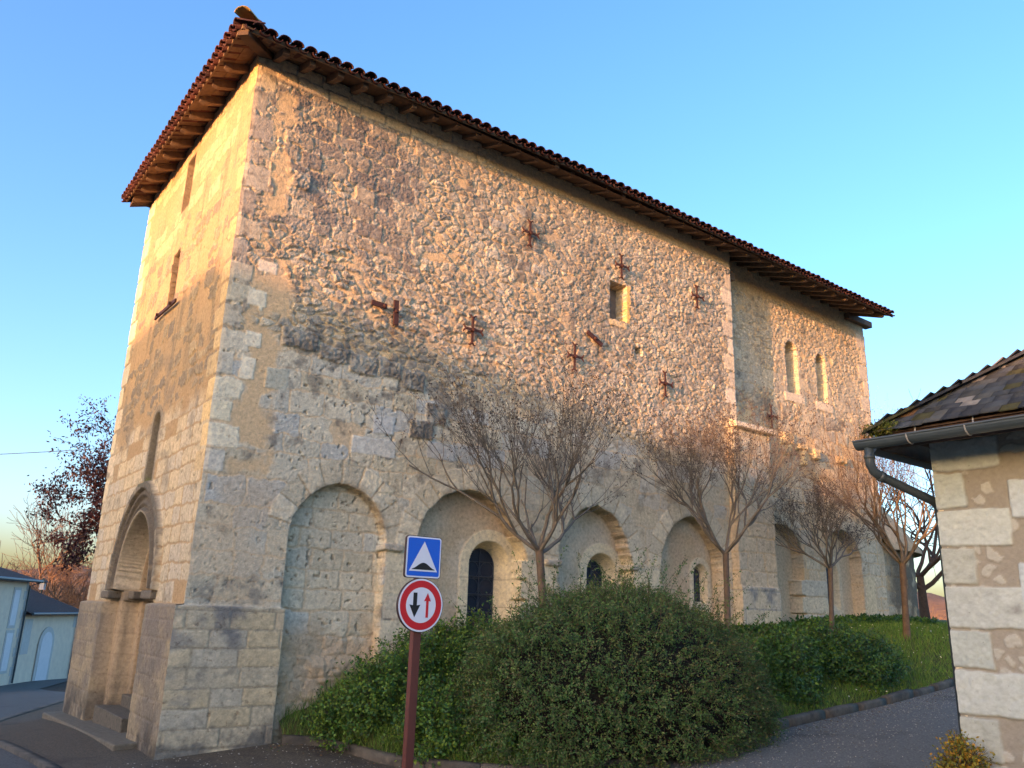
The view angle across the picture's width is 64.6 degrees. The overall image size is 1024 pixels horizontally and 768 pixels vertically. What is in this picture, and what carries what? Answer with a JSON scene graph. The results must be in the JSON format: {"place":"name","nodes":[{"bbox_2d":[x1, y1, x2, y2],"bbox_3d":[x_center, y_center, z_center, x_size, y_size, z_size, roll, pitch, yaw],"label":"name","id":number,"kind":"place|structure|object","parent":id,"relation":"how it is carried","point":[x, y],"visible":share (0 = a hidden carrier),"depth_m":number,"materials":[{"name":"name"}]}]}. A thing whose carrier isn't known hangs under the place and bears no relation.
{"place":"outdoors","nodes":[
{"label":"outdoors","id":0,"kind":"place"},
{"bbox_2d":[0,669,68,767],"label":"road","id":1,"kind":"structure","parent":0,"point":[15,698],"depth_m":19.26,"materials":[{"name":"grey asphalt"}]},
{"bbox_2d":[39,578,48,592],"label":"street lantern","id":2,"kind":"object","parent":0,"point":[42,586],"visible":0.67,"depth_m":45.94,"materials":[{"name":"metal"}]},
{"bbox_2d":[0,447,110,454],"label":"overhead cable","id":3,"kind":"object","parent":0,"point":[46,451],"visible":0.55,"depth_m":29.70,"materials":[{"name":"black"}]},
{"bbox_2d":[40,628,75,691],"bbox_3d":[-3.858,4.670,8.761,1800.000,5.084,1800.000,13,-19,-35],"label":"ground","id":4,"kind":"structure","parent":0,"point":[60,687],"depth_m":34.85,"materials":[{"name":"grey asphalt"}]},
{"bbox_2d":[0,567,43,685],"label":"roadside house","id":5,"kind":"structure","parent":4,"relation":"on","point":[15,588],"depth_m":36.67,"materials":[{"name":"white paint"}]},
{"bbox_2d":[0,630,14,673],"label":"window","id":6,"kind":"structure","parent":5,"relation":"in","point":[9,634],"depth_m":36.31,"materials":[{"name":"white stone"}]},
{"bbox_2d":[7,587,21,627],"bbox_3d":[-22.669,10.167,36.839,0.135,1.790,0.820,4,-16,-9],"label":"window","id":7,"kind":"structure","parent":5,"relation":"in","point":[17,590],"depth_m":36.79,"materials":[{"name":"white stone"}]},
{"bbox_2d":[11,589,78,683],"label":"roadside house","id":8,"kind":"structure","parent":4,"relation":"on","point":[47,639],"depth_m":40.99,"materials":[{"name":"white paint"}]},
{"bbox_2d":[34,632,51,680],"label":"door","id":9,"kind":"structure","parent":8,"relation":"in","point":[46,644],"depth_m":40.62,"materials":[{"name":"blue paint"}]},
{"bbox_2d":[2,493,96,608],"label":"bare roadside tree","id":10,"kind":"object","parent":4,"relation":"on","point":[58,574],"visible":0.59,"depth_m":49.11,"materials":[{"name":"brown plant"}]},
{"bbox_2d":[24,394,115,574],"bbox_3d":[-10.227,3.759,25.550,9.149,11.392,8.523,13,-19,-35],"label":"purple leaved tree","id":11,"kind":"object","parent":4,"relation":"on","point":[96,499],"visible":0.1,"depth_m":23.87,"materials":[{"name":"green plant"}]},
{"bbox_2d":[60,569,90,607],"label":"bare roadside tree","id":12,"kind":"object","parent":4,"relation":"on","point":[79,598],"visible":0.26,"depth_m":50.06,"materials":[{"name":"brown plant"}]},
{"bbox_2d":[0,541,945,619],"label":"wood","id":13,"kind":"object","parent":4,"relation":"on","point":[59,587],"visible":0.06,"depth_m":124.91,"materials":[{"name":"brown plant"}]},
{"bbox_2d":[42,5,921,759],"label":"church","id":14,"kind":"structure","parent":4,"relation":"on","point":[330,243],"depth_m":12.30,"materials":[{"name":"stone"}]},
{"bbox_2d":[467,548,493,624],"bbox_3d":[-0.518,3.143,12.425,0.556,1.223,0.044,13,-19,-35],"label":"window","id":15,"kind":"structure","parent":14,"relation":"in","point":[481,565],"depth_m":12.47,"materials":[{"name":"black glass"}]},
{"bbox_2d":[587,560,601,597],"bbox_3d":[1.343,3.507,13.816,0.497,0.999,0.044,13,-19,-35],"label":"window","id":16,"kind":"structure","parent":14,"relation":"in","point":[593,565],"depth_m":13.93,"materials":[{"name":"black glass"}]},
{"bbox_2d":[694,569,699,601],"bbox_3d":[3.429,3.776,15.179,0.242,0.618,0.044,13,-19,-35],"label":"window","id":17,"kind":"structure","parent":14,"relation":"in","point":[695,570],"depth_m":15.21,"materials":[{"name":"black glass"}]},
{"bbox_2d":[826,568,828,602],"bbox_3d":[7.172,4.592,18.460,0.418,0.895,0.044,13,-19,-35],"label":"window","id":18,"kind":"structure","parent":14,"relation":"in","point":[826,568],"depth_m":18.50,"materials":[{"name":"black glass"}]},
{"bbox_2d":[282,677,953,767],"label":"kerb","id":19,"kind":"structure","parent":4,"relation":"on","point":[389,758],"depth_m":9.62,"materials":[{"name":"concrete"}]},
{"bbox_2d":[852,349,1023,767],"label":"outbuilding","id":20,"kind":"structure","parent":4,"relation":"on","point":[963,440],"depth_m":7.10,"materials":[{"name":"stone"}]},
{"bbox_2d":[0,702,398,767],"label":"pavement","id":21,"kind":"structure","parent":0,"point":[62,745],"depth_m":9.16,"materials":[{"name":"grey asphalt"}]},
{"bbox_2d":[0,700,63,767],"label":"pavement edge","id":22,"kind":"object","parent":21,"relation":"on","point":[37,760],"visible":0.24,"depth_m":9.27,"materials":[{"name":"concrete"}]},
{"bbox_2d":[396,535,442,767],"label":"road sign","id":23,"kind":"object","parent":21,"relation":"on","point":[419,605],"visible":1,"depth_m":6.97,"materials":[{"name":"red metal"}]},
{"bbox_2d":[297,603,554,767],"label":"leafy shrub","id":24,"kind":"object","parent":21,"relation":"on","point":[447,654],"visible":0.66,"depth_m":9.40,"materials":[{"name":"green plant"}]},
{"bbox_2d":[265,688,954,767],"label":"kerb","id":25,"kind":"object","parent":21,"relation":"on","point":[679,756],"visible":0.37,"depth_m":10.24,"materials":[{"name":"grey concrete"}]},
{"bbox_2d":[6,564,946,619],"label":"hills","id":26,"kind":"structure","parent":0,"point":[936,603],"depth_m":289.31,"materials":[{"name":"green plant"}]},
{"bbox_2d":[0,0,1023,596],"label":"sky","id":27,"kind":"structure","parent":0,"point":[873,148],"materials":[{"name":"blue"}]},
{"bbox_2d":[278,617,952,763],"bbox_3d":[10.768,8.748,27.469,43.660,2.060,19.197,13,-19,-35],"label":"lawn","id":28,"kind":"structure","parent":0,"point":[389,746],"depth_m":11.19,"materials":[{"name":"plant"}]},
{"bbox_2d":[365,335,640,611],"bbox_3d":[0.268,1.710,11.643,4.340,4.188,5.327,-7,-18,28],"label":"bare tree","id":29,"kind":"object","parent":28,"relation":"on","point":[540,549],"visible":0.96,"depth_m":11.11,"materials":[{"name":"brown plant"}]},
{"bbox_2d":[446,544,790,767],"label":"rounded bush","id":30,"kind":"object","parent":28,"relation":"on","point":[625,671],"visible":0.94,"depth_m":8.94,"materials":[{"name":"green plant"}]},
{"bbox_2d":[572,377,838,636],"bbox_3d":[3.494,2.156,13.905,4.138,4.448,5.064,-4,-17,20],"label":"bare tree","id":31,"kind":"object","parent":28,"relation":"on","point":[702,517],"visible":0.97,"depth_m":13.81,"materials":[{"name":"brown plant"}]},
{"bbox_2d":[743,621,829,711],"bbox_3d":[4.081,4.550,12.377,1.474,1.778,2.015,-6,-18,25],"label":"leafy shrub","id":32,"kind":"object","parent":28,"relation":"on","point":[796,667],"visible":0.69,"depth_m":12.11,"materials":[{"name":"green plant"}]},
{"bbox_2d":[741,466,891,633],"bbox_3d":[6.105,3.259,15.737,3.792,3.372,3.422,1,-16,3],"label":"bare tree","id":33,"kind":"object","parent":28,"relation":"on","point":[819,499],"visible":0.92,"depth_m":15.67,"materials":[{"name":"brown plant"}]},
{"bbox_2d":[731,613,939,636],"bbox_3d":[6.822,5.082,17.126,8.569,0.640,0.894,15,-20,-38],"label":"ground cover","id":34,"kind":"object","parent":28,"relation":"on","point":[861,617],"visible":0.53,"depth_m":17.02,"materials":[{"name":"green plant"}]},
{"bbox_2d":[788,612,911,696],"bbox_3d":[5.749,4.755,13.738,2.726,1.676,1.576,13,-19,-35],"label":"leafy shrub","id":35,"kind":"object","parent":28,"relation":"on","point":[851,659],"visible":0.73,"depth_m":13.28,"materials":[{"name":"green plant"}]},
{"bbox_2d":[780,387,935,639],"bbox_3d":[7.512,2.692,17.234,4.237,5.369,5.118,3,-16,-3],"label":"bare tree","id":36,"kind":"object","parent":28,"relation":"on","point":[903,560],"visible":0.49,"depth_m":17.14,"materials":[{"name":"brown plant"}]},
{"bbox_2d":[880,389,941,618],"bbox_3d":[13.031,3.560,26.596,8.802,8.818,10.424,5,-16,-12],"label":"bare tree","id":37,"kind":"object","parent":28,"relation":"on","point":[934,560],"visible":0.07,"depth_m":27.15,"materials":[{"name":"brown plant"}]},
{"bbox_2d":[631,686,959,767],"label":"path","id":38,"kind":"structure","parent":0,"point":[913,757],"depth_m":9.77,"materials":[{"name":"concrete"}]},
{"bbox_2d":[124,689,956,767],"bbox_3d":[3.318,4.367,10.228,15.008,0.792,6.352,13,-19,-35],"label":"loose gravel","id":39,"kind":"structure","parent":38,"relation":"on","point":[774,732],"depth_m":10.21,"materials":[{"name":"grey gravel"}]},
{"bbox_2d":[922,729,999,767],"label":"yellow shrub","id":40,"kind":"object","parent":38,"relation":"on","point":[960,751],"visible":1,"depth_m":6.70,"materials":[{"name":"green plant"}]}
]}

